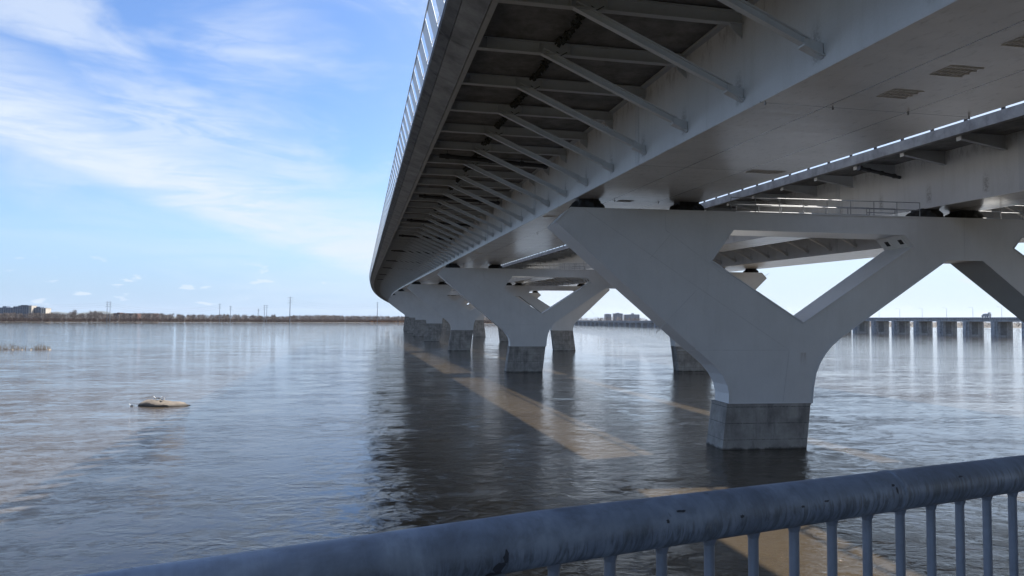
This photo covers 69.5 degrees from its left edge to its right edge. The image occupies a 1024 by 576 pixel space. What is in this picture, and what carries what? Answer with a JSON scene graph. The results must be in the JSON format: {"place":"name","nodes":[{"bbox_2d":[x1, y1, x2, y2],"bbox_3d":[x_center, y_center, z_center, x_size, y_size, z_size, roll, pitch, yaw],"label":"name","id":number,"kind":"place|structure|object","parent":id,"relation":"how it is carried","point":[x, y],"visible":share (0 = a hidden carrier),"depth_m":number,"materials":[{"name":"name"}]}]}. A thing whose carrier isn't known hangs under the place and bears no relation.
{"place":"outdoors","nodes":[
{"label":"outdoors","id":0,"kind":"place"},
{"bbox_2d":[0,306,12,313],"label":"apartment building","id":1,"kind":"structure","parent":0,"point":[7,309],"depth_m":1898.85,"materials":[{"name":"grey concrete"}]},
{"bbox_2d":[13,305,31,317],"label":"apartment building","id":2,"kind":"structure","parent":0,"point":[23,309],"depth_m":1898.83,"materials":[{"name":"grey concrete"}]},
{"bbox_2d":[34,307,43,317],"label":"apartment building","id":3,"kind":"structure","parent":0,"point":[37,309],"depth_m":1898.77,"materials":[{"name":"grey concrete"}]},
{"bbox_2d":[41,308,50,315],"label":"apartment building","id":4,"kind":"structure","parent":0,"point":[45,310],"depth_m":1889.06,"materials":[{"name":"beige concrete"}]},
{"bbox_2d":[51,311,338,317],"bbox_3d":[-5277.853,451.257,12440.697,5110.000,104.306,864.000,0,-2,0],"label":"hills","id":5,"kind":"structure","parent":0,"point":[103,312],"depth_m":12145.90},
{"bbox_2d":[0,317,1020,327],"bbox_3d":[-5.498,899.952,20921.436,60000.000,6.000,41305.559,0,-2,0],"label":"ground","id":6,"kind":"structure","parent":0,"point":[961,326],"depth_m":1478.51,"materials":[{"name":"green plant"}]},
{"bbox_2d":[29,306,36,317],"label":"apartment building","id":7,"kind":"structure","parent":6,"relation":"on","point":[31,309],"depth_m":1889.15,"materials":[{"name":"beige concrete"}]},
{"bbox_2d":[0,312,356,321],"bbox_3d":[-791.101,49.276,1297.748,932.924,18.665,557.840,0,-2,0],"label":"woodland","id":8,"kind":"object","parent":6,"relation":"on","point":[108,315],"visible":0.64,"depth_m":1271.11,"materials":[{"name":"plant"}]},
{"bbox_2d":[0,317,491,322],"bbox_3d":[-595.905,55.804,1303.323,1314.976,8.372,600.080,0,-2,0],"label":"shrubbery","id":9,"kind":"object","parent":6,"relation":"on","point":[3,319],"visible":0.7,"depth_m":1276.38,"materials":[{"name":"plant"}]},
{"bbox_2d":[353,315,488,321],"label":"woodland","id":10,"kind":"object","parent":6,"relation":"on","point":[389,318],"visible":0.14,"depth_m":1594.17,"materials":[{"name":"plant"}]},
{"bbox_2d":[604,314,610,320],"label":"tower block","id":11,"kind":"structure","parent":6,"relation":"on","point":[608,315],"depth_m":2498.25,"materials":[{"name":"grey concrete"}]},
{"bbox_2d":[613,313,622,320],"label":"tower block","id":12,"kind":"structure","parent":6,"relation":"on","point":[619,315],"depth_m":2498.13,"materials":[{"name":"grey concrete"}]},
{"bbox_2d":[623,313,639,320],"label":"tower block","id":13,"kind":"structure","parent":6,"relation":"on","point":[631,316],"depth_m":2498.26,"materials":[{"name":"grey concrete"}]},
{"bbox_2d":[579,316,1020,326],"bbox_3d":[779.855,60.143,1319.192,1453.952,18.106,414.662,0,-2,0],"label":"woodland","id":14,"kind":"object","parent":6,"relation":"on","point":[634,319],"visible":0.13,"depth_m":1487.32,"materials":[{"name":"green plant"}]},
{"bbox_2d":[0,322,1023,575],"bbox_3d":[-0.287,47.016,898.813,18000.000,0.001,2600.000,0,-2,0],"label":"river water","id":15,"kind":"structure","parent":0,"point":[276,434],"depth_m":54.58,"materials":[{"name":"liquid"}]},
{"bbox_2d":[0,342,26,349],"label":"reeds","id":16,"kind":"object","parent":15,"relation":"in","point":[6,348],"visible":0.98,"depth_m":194.54,"materials":[{"name":"brown plant"}]},
{"bbox_2d":[29,344,50,349],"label":"reeds","id":17,"kind":"object","parent":15,"relation":"in","point":[42,347],"visible":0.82,"depth_m":194.91,"materials":[{"name":"brown plant"}]},
{"bbox_2d":[138,399,189,406],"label":"rock","id":18,"kind":"object","parent":15,"relation":"in","point":[155,403],"visible":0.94,"depth_m":72.36,"materials":[{"name":"stone"}]},
{"bbox_2d":[390,303,445,329],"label":"bridge pier","id":19,"kind":"structure","parent":15,"relation":"in","point":[443,327],"depth_m":605.43,"materials":[{"name":"paint"}]},
{"bbox_2d":[388,300,467,330],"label":"bridge pier","id":20,"kind":"structure","parent":15,"relation":"in","point":[448,327],"depth_m":523.72,"materials":[{"name":"paint"}]},
{"bbox_2d":[388,297,474,332],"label":"bridge pier","id":21,"kind":"structure","parent":15,"relation":"in","point":[411,325],"depth_m":444.14,"materials":[{"name":"paint"}]},
{"bbox_2d":[390,294,485,336],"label":"bridge pier","id":22,"kind":"structure","parent":15,"relation":"in","point":[420,327],"depth_m":365.43,"materials":[{"name":"paint"}]},
{"bbox_2d":[394,289,540,341],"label":"bridge pier","id":23,"kind":"structure","parent":15,"relation":"in","point":[432,317],"depth_m":286.95,"materials":[{"name":"paint"}]},
{"bbox_2d":[369,0,1023,302],"bbox_3d":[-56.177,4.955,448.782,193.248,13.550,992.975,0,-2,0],"label":"bridge deck","id":24,"kind":"structure","parent":23,"relation":"on","point":[532,121],"depth_m":33.28,"materials":[{"name":"paint"}]},
{"bbox_2d":[446,103,1023,291],"bbox_3d":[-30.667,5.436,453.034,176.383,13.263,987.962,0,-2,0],"label":"bridge deck","id":25,"kind":"structure","parent":23,"relation":"on","point":[976,163],"depth_m":54.84,"materials":[{"name":"paint"}]},
{"bbox_2d":[450,204,1023,295],"bbox_3d":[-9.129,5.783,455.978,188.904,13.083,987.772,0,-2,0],"label":"bridge deck","id":26,"kind":"structure","parent":23,"relation":"on","point":[803,251],"depth_m":106.16,"materials":[{"name":"paint"}]},
{"bbox_2d":[407,282,609,350],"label":"bridge pier","id":27,"kind":"structure","parent":15,"relation":"in","point":[458,318],"depth_m":205.87,"materials":[{"name":"paint"}]},
{"bbox_2d":[437,262,766,371],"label":"bridge pier","id":28,"kind":"structure","parent":15,"relation":"in","point":[524,327],"depth_m":123.38,"materials":[{"name":"paint"}]},
{"bbox_2d":[547,197,1023,449],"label":"bridge pier","id":29,"kind":"structure","parent":15,"relation":"in","point":[757,355],"depth_m":50.83,"materials":[{"name":"paint"}]},
{"bbox_2d":[574,317,1023,336],"bbox_3d":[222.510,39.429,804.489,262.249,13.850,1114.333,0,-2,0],"label":"dam","id":30,"kind":"structure","parent":15,"relation":"in","point":[1000,326],"depth_m":513.88,"materials":[{"name":"concrete"}]},
{"bbox_2d":[981,312,990,316],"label":"service truck","id":31,"kind":"object","parent":30,"relation":"on","point":[987,315],"visible":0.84,"depth_m":460.50,"materials":[{"name":"white metal"}]},
{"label":"walkway","id":32,"kind":"structure","parent":15,"relation":"in","visible":0},
{"bbox_2d":[76,455,1023,575],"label":"handrail","id":33,"kind":"object","parent":32,"relation":"on","point":[553,540],"visible":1,"depth_m":1.10,"materials":[{"name":"metal"}]},
{"bbox_2d":[0,0,1023,322],"label":"sky","id":34,"kind":"structure","parent":0,"point":[166,157],"materials":[{"name":"blue"}]}
]}

